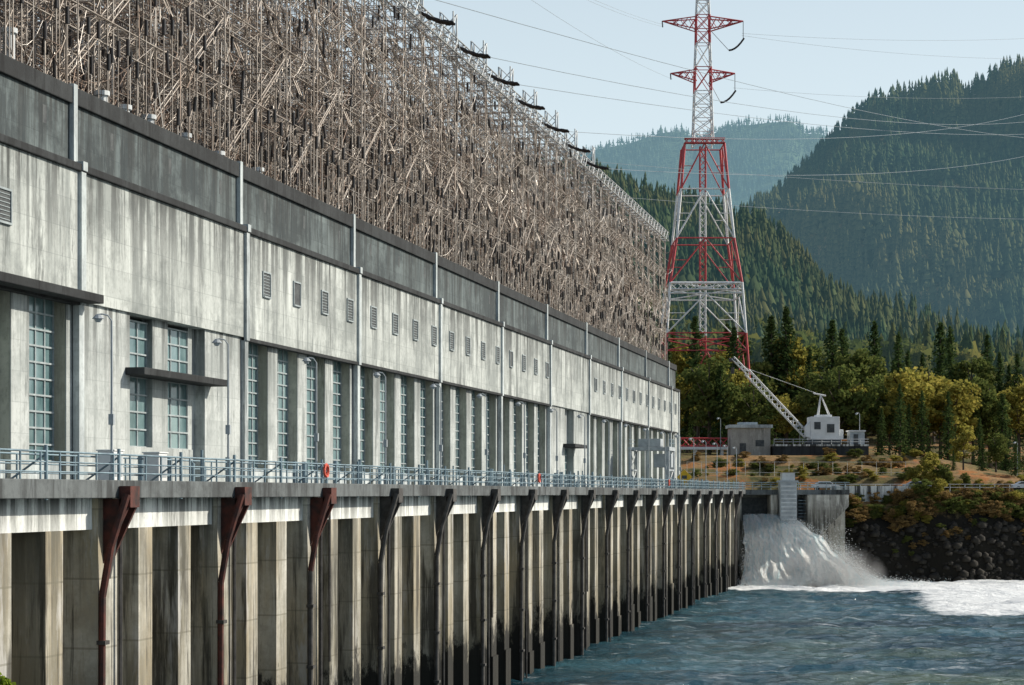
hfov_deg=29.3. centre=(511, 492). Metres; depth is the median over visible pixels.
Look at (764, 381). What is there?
pine tree
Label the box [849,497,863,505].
shrub
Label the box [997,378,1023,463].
autumn tree
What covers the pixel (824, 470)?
shrub
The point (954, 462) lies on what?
pine tree
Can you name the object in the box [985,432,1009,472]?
deciduous tree
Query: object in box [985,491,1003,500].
shrub
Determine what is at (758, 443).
door and window
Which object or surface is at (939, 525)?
shrub
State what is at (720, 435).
street lamp
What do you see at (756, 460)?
shrub
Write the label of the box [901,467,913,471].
shrub
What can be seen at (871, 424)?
deciduous tree
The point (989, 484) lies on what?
shrub
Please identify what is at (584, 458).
street lamp
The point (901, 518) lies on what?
shrub
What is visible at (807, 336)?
hillside broadleaf
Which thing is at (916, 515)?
shrub
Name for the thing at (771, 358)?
pine tree
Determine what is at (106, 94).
roof vents
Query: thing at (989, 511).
shrub
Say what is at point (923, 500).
shrub
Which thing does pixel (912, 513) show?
shrub
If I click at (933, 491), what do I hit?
shrub
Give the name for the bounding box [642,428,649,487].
street lamp
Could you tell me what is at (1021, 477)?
shrub
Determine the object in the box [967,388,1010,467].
deciduous tree
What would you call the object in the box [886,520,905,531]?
shrub
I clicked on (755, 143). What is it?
distant forest
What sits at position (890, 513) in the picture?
shrub
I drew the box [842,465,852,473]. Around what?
shrub
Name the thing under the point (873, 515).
shrub
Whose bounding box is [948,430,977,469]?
autumn tree
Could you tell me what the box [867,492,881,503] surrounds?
shrub
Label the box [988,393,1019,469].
pine tree
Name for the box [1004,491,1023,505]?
shrub
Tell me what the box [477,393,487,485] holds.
street lamp
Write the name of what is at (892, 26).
sky
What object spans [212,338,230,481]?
street lamp
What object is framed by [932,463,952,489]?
bush
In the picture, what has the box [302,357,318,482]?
street lamp
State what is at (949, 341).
pine tree
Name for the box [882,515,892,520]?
shrub
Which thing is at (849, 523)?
shrub
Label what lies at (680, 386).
autumn tree
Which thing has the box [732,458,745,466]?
shrub
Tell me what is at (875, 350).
pine tree
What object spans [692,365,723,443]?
pine tree
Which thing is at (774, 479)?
shrub
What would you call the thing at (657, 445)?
gantry crane
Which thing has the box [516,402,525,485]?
street lamp
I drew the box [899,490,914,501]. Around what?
shrub
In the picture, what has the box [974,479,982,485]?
shrub
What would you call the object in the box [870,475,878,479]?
shrub
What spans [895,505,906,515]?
shrub
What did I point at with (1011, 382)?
autumn tree
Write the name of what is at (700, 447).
red footbridge
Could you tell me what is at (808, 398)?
deciduous tree
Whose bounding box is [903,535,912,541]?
shrub
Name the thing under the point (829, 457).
shrub
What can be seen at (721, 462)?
shrub
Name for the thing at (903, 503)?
shrub
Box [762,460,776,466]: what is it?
shrub
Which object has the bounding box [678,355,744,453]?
deciduous tree
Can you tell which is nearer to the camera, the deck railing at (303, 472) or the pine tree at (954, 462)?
the deck railing at (303, 472)
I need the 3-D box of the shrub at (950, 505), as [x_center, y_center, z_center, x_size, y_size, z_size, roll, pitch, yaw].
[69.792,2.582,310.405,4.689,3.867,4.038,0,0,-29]
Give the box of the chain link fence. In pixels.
[687,462,905,475]
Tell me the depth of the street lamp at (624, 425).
191.71 m
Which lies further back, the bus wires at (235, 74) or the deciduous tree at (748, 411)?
the deciduous tree at (748, 411)
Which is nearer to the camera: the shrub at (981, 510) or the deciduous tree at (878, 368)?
the shrub at (981, 510)
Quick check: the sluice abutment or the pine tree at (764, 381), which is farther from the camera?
the pine tree at (764, 381)
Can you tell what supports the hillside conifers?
on the ground
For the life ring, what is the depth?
97.23 m
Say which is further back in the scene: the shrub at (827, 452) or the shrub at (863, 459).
the shrub at (827, 452)
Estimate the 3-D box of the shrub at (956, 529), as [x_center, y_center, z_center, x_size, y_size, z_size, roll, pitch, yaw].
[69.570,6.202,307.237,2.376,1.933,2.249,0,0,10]
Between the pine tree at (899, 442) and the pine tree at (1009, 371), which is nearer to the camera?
the pine tree at (899, 442)
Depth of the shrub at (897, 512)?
310.71 m
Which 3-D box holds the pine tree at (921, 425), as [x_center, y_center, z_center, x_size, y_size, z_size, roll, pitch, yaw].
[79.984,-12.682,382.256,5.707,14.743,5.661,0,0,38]
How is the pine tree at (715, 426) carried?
on the ground
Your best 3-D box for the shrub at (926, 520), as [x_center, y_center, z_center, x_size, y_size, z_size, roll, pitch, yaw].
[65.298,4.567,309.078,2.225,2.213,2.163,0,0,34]
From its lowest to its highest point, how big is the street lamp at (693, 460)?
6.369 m
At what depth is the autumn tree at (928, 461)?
325.29 m
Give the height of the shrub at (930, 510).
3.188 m
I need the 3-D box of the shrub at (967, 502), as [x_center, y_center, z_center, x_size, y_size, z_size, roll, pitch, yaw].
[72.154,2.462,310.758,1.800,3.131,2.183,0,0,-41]
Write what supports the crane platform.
on the ground
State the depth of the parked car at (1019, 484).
319.65 m
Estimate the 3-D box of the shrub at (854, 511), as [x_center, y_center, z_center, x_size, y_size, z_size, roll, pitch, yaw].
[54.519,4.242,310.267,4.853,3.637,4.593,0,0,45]
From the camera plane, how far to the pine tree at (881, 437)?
383.02 m
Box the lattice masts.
[17,0,668,308]
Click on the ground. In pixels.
(945, 517)
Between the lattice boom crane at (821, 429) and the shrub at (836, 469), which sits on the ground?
the shrub at (836, 469)
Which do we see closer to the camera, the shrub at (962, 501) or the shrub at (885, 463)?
the shrub at (962, 501)
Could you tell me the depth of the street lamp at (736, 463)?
286.29 m
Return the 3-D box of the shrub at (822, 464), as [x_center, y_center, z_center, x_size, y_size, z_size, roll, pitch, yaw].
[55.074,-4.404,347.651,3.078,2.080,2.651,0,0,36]
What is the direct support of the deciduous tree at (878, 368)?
on the ground
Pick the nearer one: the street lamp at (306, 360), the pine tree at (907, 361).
the street lamp at (306, 360)
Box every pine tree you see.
[666,348,682,440]
[668,327,683,429]
[680,316,718,442]
[680,390,700,452]
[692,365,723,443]
[705,362,734,454]
[711,323,739,437]
[711,326,745,443]
[737,328,753,371]
[755,377,780,444]
[760,315,793,443]
[771,306,802,443]
[784,390,804,443]
[795,348,816,442]
[819,319,840,370]
[830,328,850,436]
[866,320,885,435]
[872,407,889,454]
[884,331,917,440]
[886,384,911,454]
[893,349,918,440]
[898,404,918,455]
[911,390,935,456]
[918,353,926,431]
[926,321,948,378]
[930,325,963,433]
[936,391,960,461]
[950,450,956,470]
[970,417,986,466]
[975,441,989,470]
[981,334,996,431]
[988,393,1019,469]
[991,352,1010,434]
[997,423,1012,471]
[1004,363,1015,433]
[1006,436,1023,475]
[1007,353,1023,443]
[1018,440,1023,471]
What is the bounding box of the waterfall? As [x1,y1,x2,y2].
[737,513,965,587]
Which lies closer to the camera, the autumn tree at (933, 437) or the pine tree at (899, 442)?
the pine tree at (899, 442)
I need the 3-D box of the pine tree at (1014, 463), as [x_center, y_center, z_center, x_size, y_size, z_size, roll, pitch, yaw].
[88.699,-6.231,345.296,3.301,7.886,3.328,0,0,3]
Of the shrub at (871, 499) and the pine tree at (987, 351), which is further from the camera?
the pine tree at (987, 351)
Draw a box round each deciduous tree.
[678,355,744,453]
[680,364,726,444]
[727,381,767,424]
[736,389,773,424]
[737,358,779,401]
[767,403,785,443]
[789,395,816,430]
[795,343,830,390]
[798,368,844,420]
[808,363,876,428]
[833,348,890,392]
[834,353,869,383]
[843,381,895,443]
[864,374,893,451]
[893,405,934,448]
[909,478,932,494]
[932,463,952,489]
[948,357,1000,400]
[957,375,997,463]
[959,472,972,486]
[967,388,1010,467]
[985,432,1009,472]
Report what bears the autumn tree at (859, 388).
on the ground
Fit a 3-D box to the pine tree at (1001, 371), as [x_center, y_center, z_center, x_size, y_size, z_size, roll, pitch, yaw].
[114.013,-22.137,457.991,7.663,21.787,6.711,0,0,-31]
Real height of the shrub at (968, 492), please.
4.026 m
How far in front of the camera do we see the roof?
369.60 m
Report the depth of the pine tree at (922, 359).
463.33 m
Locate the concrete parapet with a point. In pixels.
(864, 490)
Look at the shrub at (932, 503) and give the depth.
310.04 m
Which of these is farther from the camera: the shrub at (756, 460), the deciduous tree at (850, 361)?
the deciduous tree at (850, 361)
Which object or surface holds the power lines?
attached to the transmission tower
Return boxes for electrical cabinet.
[96,449,124,479]
[142,452,168,480]
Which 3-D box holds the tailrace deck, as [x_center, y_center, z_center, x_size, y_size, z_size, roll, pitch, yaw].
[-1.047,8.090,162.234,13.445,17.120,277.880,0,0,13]
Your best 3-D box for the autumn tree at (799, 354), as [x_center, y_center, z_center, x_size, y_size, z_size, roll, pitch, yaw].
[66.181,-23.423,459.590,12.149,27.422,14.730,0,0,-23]
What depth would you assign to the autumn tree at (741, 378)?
423.26 m
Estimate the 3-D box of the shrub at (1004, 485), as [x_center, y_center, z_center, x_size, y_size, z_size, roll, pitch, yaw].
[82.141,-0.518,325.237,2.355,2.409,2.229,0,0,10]
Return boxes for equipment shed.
[846,430,865,443]
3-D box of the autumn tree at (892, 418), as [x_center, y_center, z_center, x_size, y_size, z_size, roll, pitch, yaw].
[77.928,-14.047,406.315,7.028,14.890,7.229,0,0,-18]
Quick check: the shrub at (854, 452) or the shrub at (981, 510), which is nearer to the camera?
the shrub at (981, 510)
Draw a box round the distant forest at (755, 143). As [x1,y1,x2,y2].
[562,113,828,214]
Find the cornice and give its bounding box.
[0,53,679,391]
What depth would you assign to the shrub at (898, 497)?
312.93 m
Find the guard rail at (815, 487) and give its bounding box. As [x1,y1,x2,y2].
[797,484,1023,490]
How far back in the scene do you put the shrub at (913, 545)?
306.77 m
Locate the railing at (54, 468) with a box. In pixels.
[0,461,664,487]
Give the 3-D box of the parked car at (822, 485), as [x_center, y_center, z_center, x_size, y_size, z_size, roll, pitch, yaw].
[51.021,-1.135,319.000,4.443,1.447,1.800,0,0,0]
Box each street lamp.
[92,313,114,479]
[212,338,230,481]
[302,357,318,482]
[373,372,386,483]
[430,384,442,484]
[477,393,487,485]
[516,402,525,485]
[549,408,557,486]
[577,414,585,486]
[601,420,609,487]
[623,424,630,487]
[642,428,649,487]
[660,432,665,487]
[674,435,680,488]
[689,438,694,488]
[717,418,720,454]
[732,447,736,482]
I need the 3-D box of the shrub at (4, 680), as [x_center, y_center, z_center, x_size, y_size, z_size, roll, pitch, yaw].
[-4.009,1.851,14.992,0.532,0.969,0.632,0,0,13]
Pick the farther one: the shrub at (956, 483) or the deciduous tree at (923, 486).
the shrub at (956, 483)
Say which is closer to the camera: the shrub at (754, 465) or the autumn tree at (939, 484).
the autumn tree at (939, 484)
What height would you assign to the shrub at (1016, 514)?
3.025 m
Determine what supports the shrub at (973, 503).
on the ground
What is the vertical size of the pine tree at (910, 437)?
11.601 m
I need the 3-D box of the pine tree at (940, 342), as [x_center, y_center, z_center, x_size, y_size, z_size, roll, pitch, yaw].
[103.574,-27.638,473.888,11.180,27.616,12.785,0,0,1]
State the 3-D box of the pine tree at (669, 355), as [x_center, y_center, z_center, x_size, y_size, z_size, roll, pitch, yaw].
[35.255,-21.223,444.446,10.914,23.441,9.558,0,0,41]
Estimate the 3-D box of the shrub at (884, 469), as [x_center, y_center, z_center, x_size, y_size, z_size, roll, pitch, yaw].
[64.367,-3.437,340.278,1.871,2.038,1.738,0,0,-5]
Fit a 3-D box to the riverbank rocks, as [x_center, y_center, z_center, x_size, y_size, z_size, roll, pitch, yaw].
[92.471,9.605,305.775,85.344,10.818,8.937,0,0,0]
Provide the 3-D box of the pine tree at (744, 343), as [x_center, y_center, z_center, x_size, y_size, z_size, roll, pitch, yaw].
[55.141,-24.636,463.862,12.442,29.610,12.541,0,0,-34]
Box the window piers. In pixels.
[0,290,672,487]
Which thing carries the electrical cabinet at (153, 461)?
on the tailrace deck
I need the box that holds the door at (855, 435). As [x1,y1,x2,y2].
[854,434,857,443]
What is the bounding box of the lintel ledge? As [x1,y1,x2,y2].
[0,285,676,432]
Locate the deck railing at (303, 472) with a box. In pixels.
[0,445,745,499]
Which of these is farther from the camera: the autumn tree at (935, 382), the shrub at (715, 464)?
the autumn tree at (935, 382)
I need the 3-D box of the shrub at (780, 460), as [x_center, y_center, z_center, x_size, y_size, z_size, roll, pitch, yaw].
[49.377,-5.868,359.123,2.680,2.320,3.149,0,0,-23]
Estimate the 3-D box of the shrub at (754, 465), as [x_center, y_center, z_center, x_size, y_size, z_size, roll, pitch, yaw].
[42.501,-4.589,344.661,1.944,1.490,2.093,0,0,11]
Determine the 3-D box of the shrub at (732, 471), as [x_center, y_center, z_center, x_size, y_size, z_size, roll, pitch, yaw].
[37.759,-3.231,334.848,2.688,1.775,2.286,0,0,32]
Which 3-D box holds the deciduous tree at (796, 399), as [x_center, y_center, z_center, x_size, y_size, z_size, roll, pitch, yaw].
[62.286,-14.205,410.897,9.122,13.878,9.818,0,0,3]
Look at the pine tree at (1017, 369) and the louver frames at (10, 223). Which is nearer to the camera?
the louver frames at (10, 223)
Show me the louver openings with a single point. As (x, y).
(297, 293)
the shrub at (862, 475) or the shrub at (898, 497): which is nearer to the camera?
the shrub at (898, 497)
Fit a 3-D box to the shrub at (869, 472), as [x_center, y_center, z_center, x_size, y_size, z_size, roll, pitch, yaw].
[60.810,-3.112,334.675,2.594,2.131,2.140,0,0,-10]
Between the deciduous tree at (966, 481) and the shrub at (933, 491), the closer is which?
the shrub at (933, 491)
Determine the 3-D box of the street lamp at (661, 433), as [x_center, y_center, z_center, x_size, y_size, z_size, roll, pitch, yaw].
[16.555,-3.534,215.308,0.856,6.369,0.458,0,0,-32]
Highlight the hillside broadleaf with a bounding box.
[638,302,1023,427]
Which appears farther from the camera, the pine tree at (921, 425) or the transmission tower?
the transmission tower
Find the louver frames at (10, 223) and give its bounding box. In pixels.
[0,186,675,413]
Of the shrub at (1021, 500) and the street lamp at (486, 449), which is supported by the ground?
the shrub at (1021, 500)
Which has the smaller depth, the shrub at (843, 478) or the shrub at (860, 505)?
the shrub at (860, 505)
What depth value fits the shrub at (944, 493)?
310.53 m
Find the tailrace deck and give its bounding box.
[0,478,745,684]
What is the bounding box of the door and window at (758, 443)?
[740,440,763,453]
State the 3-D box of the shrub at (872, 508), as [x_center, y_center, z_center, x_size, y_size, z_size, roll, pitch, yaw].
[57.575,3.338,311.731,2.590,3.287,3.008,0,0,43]
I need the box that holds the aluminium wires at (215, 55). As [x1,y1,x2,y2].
[0,0,671,353]
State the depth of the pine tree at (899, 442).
378.17 m
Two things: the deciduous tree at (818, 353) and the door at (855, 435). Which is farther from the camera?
the deciduous tree at (818, 353)
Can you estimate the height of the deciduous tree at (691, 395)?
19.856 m
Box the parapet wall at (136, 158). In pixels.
[0,73,674,387]
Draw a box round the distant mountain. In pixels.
[442,122,824,208]
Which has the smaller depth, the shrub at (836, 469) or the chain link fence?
the chain link fence
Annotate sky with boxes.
[38,0,1023,176]
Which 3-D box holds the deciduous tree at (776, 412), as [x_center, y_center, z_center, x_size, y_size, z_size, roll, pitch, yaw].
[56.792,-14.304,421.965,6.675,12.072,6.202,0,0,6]
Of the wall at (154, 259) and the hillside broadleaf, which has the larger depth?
the hillside broadleaf
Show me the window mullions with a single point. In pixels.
(43, 330)
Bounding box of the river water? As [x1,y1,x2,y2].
[511,579,1023,684]
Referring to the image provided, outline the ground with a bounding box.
[681,430,1023,581]
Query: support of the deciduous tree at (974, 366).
on the ground
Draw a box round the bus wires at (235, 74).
[0,0,672,353]
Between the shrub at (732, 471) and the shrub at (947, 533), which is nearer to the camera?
the shrub at (947, 533)
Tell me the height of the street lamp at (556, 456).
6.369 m
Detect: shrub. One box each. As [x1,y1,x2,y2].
[0,675,15,684]
[691,452,700,460]
[691,469,702,476]
[711,459,719,467]
[716,458,728,467]
[728,469,739,474]
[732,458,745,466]
[737,451,750,456]
[748,462,758,467]
[752,459,763,466]
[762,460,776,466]
[764,464,777,471]
[770,477,779,483]
[775,454,789,462]
[797,474,808,480]
[799,468,808,474]
[808,461,820,468]
[814,462,829,469]
[815,467,833,474]
[822,453,839,461]
[823,447,835,455]
[833,467,842,474]
[834,474,856,483]
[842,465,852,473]
[845,508,870,522]
[845,518,856,526]
[846,473,858,481]
[847,448,863,456]
[849,493,862,504]
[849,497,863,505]
[850,502,862,513]
[851,466,864,474]
[854,493,864,501]
[857,505,870,517]
[859,472,867,477]
[861,455,871,462]
[861,468,875,476]
[863,504,888,518]
[864,459,876,465]
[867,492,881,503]
[869,504,882,516]
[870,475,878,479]
[874,459,892,467]
[878,467,887,474]
[881,495,892,504]
[881,508,897,522]
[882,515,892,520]
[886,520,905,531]
[887,488,900,504]
[887,506,904,518]
[889,455,902,461]
[892,460,906,467]
[892,488,913,503]
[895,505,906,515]
[896,473,907,479]
[896,515,917,526]
[898,501,909,508]
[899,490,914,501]
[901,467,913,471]
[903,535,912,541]
[905,500,924,515]
[907,496,919,505]
[907,504,926,513]
[908,542,916,548]
[909,449,922,457]
[913,511,921,519]
[916,495,930,508]
[917,496,939,507]
[917,539,927,545]
[920,505,938,518]
[920,515,933,523]
[928,488,945,501]
[934,490,960,506]
[936,523,946,528]
[941,497,967,513]
[941,530,953,537]
[949,480,962,489]
[949,496,967,509]
[949,526,962,533]
[950,487,976,496]
[961,508,970,514]
[964,498,970,510]
[965,499,980,508]
[970,490,981,497]
[973,497,986,508]
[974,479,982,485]
[974,503,987,515]
[977,487,997,498]
[977,497,993,508]
[983,482,993,486]
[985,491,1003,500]
[985,500,1003,517]
[991,504,1007,515]
[995,480,1006,486]
[995,502,1018,514]
[998,492,1013,502]
[1000,482,1013,489]
[1000,508,1012,518]
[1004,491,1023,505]
[1008,498,1023,507]
[1012,507,1023,518]
[1015,475,1023,482]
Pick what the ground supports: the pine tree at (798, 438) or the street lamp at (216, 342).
the pine tree at (798, 438)
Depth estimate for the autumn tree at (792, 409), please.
408.56 m
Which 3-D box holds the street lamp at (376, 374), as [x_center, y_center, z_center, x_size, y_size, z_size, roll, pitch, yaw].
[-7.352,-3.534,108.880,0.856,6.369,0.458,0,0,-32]
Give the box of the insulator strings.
[0,0,667,355]
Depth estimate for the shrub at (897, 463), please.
349.72 m
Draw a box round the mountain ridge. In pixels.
[775,83,1023,320]
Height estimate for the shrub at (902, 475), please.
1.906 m
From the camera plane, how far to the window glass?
115.81 m
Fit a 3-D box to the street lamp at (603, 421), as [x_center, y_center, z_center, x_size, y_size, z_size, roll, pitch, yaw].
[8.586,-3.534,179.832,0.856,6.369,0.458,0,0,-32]
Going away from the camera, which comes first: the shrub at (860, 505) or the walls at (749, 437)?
the shrub at (860, 505)
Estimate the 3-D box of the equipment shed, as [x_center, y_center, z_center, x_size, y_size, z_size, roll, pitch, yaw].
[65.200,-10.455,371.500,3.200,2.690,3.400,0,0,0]
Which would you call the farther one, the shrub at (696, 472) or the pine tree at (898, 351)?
the pine tree at (898, 351)
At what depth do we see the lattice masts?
230.20 m
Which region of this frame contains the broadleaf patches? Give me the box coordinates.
[613,274,835,326]
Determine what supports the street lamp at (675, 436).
on the tailrace deck
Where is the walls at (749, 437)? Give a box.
[728,428,769,454]
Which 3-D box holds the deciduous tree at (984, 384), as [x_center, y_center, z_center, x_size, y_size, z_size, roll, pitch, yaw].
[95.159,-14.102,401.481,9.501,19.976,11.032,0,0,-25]
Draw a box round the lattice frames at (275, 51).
[0,0,669,360]
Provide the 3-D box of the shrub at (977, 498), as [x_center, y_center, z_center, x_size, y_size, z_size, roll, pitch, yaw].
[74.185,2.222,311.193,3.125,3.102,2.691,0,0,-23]
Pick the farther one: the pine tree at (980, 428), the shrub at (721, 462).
the pine tree at (980, 428)
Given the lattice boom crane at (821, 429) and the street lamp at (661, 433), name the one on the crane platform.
the lattice boom crane at (821, 429)
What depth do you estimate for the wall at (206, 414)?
117.64 m
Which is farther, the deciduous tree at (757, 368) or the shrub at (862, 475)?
the deciduous tree at (757, 368)
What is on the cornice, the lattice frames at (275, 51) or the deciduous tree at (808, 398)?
the lattice frames at (275, 51)
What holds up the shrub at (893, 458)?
on the ground
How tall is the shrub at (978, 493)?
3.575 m
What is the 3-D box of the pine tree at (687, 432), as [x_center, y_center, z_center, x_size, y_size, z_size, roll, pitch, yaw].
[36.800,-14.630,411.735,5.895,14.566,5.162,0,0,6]
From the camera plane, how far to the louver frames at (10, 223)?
156.12 m
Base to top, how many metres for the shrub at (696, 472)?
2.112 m
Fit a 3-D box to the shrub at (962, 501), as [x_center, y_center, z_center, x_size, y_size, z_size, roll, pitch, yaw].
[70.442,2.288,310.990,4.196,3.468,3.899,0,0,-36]
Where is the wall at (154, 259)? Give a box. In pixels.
[0,143,677,432]
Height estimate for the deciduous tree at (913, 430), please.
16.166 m
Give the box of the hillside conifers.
[655,288,1023,435]
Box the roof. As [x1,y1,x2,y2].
[725,422,772,428]
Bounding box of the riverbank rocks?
[845,520,1023,581]
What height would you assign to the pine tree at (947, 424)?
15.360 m
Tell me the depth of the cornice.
125.42 m
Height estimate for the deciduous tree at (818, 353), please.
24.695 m
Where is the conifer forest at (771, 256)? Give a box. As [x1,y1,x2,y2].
[508,151,1023,354]
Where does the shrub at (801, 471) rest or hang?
on the ground
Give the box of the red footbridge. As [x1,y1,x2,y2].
[681,438,727,454]
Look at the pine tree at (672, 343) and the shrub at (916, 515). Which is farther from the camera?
the pine tree at (672, 343)
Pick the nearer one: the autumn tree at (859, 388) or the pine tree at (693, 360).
the autumn tree at (859, 388)
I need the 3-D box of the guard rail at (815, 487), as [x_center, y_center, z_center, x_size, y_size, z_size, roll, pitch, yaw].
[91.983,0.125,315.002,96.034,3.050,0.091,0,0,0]
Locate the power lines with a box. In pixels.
[382,0,1023,218]
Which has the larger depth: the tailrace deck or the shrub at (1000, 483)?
the shrub at (1000, 483)
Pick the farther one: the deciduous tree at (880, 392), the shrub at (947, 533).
the deciduous tree at (880, 392)
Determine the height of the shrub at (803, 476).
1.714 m
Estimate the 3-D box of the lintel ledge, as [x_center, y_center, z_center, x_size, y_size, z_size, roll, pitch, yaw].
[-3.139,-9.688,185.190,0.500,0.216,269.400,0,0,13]
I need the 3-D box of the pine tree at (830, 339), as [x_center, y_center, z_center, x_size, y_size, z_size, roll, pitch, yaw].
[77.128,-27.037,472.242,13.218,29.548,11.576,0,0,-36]
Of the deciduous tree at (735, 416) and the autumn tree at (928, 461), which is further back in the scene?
the deciduous tree at (735, 416)
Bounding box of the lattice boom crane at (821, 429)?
[729,356,842,443]
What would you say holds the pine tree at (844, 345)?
on the ground
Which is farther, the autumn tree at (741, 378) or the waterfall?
the autumn tree at (741, 378)
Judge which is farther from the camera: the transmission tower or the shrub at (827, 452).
the transmission tower
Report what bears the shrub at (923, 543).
on the ground
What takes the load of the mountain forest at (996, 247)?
on the mountain ridge
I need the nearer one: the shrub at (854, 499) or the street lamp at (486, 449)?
the street lamp at (486, 449)
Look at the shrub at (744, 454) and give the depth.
361.57 m
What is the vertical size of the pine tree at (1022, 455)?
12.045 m
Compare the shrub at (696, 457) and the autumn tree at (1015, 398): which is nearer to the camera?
the shrub at (696, 457)
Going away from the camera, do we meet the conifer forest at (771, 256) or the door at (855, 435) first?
the door at (855, 435)
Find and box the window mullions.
[29,297,612,480]
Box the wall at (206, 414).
[10,292,676,487]
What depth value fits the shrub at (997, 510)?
308.39 m
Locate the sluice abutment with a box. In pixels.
[734,473,849,585]
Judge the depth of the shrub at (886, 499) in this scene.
313.24 m
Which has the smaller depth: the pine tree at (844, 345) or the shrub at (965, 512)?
the shrub at (965, 512)
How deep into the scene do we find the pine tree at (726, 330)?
463.14 m
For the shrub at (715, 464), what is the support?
on the ground
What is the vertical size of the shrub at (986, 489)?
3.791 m
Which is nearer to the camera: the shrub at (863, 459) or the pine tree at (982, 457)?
the pine tree at (982, 457)
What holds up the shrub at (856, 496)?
on the ground
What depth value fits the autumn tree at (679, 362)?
446.31 m
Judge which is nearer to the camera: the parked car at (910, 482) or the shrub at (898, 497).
the shrub at (898, 497)
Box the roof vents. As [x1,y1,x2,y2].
[0,26,263,172]
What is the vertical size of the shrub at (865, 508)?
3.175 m
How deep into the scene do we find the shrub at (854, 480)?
331.91 m
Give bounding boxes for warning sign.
[677,470,691,488]
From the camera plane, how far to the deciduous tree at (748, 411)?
407.41 m
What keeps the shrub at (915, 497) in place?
on the ground
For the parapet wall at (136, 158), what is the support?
on the cornice
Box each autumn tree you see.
[671,344,710,374]
[675,375,694,429]
[704,345,731,443]
[711,369,749,428]
[767,393,804,443]
[773,334,820,443]
[825,383,870,431]
[876,367,938,451]
[879,391,895,454]
[903,366,962,448]
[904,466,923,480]
[917,451,940,485]
[919,385,949,458]
[926,379,982,461]
[929,478,949,492]
[930,373,944,444]
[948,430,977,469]
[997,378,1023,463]
[1005,374,1022,391]
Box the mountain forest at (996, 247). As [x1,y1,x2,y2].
[738,54,1023,340]
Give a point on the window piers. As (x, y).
(59, 376)
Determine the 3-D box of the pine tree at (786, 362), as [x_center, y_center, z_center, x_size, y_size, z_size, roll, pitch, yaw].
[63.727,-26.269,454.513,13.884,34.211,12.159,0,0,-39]
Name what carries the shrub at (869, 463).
on the ground
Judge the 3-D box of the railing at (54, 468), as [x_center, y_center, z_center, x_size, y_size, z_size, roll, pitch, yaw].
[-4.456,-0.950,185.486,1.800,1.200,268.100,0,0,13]
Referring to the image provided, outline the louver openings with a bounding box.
[0,104,675,412]
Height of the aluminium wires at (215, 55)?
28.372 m
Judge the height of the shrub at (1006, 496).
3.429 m
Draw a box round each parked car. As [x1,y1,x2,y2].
[811,481,838,489]
[902,481,930,489]
[1011,481,1023,489]
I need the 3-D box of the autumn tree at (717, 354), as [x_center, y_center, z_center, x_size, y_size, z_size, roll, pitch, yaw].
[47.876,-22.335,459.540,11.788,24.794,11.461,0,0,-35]
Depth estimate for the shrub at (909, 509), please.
309.61 m
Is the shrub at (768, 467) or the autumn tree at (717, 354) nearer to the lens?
the shrub at (768, 467)
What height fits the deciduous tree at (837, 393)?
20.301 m
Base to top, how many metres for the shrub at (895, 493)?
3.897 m
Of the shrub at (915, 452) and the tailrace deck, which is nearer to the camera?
the tailrace deck
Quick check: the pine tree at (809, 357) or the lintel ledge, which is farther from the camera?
the pine tree at (809, 357)
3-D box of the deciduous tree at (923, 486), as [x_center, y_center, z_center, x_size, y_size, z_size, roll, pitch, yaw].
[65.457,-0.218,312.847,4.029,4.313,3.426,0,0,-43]
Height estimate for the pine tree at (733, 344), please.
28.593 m
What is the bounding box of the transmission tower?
[661,0,750,443]
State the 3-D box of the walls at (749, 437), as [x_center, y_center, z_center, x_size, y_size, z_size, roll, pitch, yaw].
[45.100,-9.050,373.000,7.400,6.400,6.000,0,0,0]
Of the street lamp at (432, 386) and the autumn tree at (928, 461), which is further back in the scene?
the autumn tree at (928, 461)
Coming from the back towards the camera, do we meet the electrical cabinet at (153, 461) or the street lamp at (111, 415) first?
the electrical cabinet at (153, 461)
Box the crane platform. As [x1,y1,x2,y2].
[770,439,868,454]
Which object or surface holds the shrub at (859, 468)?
on the ground
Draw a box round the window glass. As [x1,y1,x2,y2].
[29,296,565,476]
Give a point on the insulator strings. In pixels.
(110, 60)
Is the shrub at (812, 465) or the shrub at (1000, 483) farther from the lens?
the shrub at (812, 465)
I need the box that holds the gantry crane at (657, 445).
[628,439,674,488]
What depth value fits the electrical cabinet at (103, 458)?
77.48 m
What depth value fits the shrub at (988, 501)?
310.71 m
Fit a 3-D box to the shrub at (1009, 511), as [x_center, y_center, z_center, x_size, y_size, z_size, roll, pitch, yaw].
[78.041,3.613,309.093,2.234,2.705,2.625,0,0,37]
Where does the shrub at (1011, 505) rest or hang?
on the ground
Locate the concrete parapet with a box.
[831,486,913,501]
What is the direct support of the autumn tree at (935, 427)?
on the ground

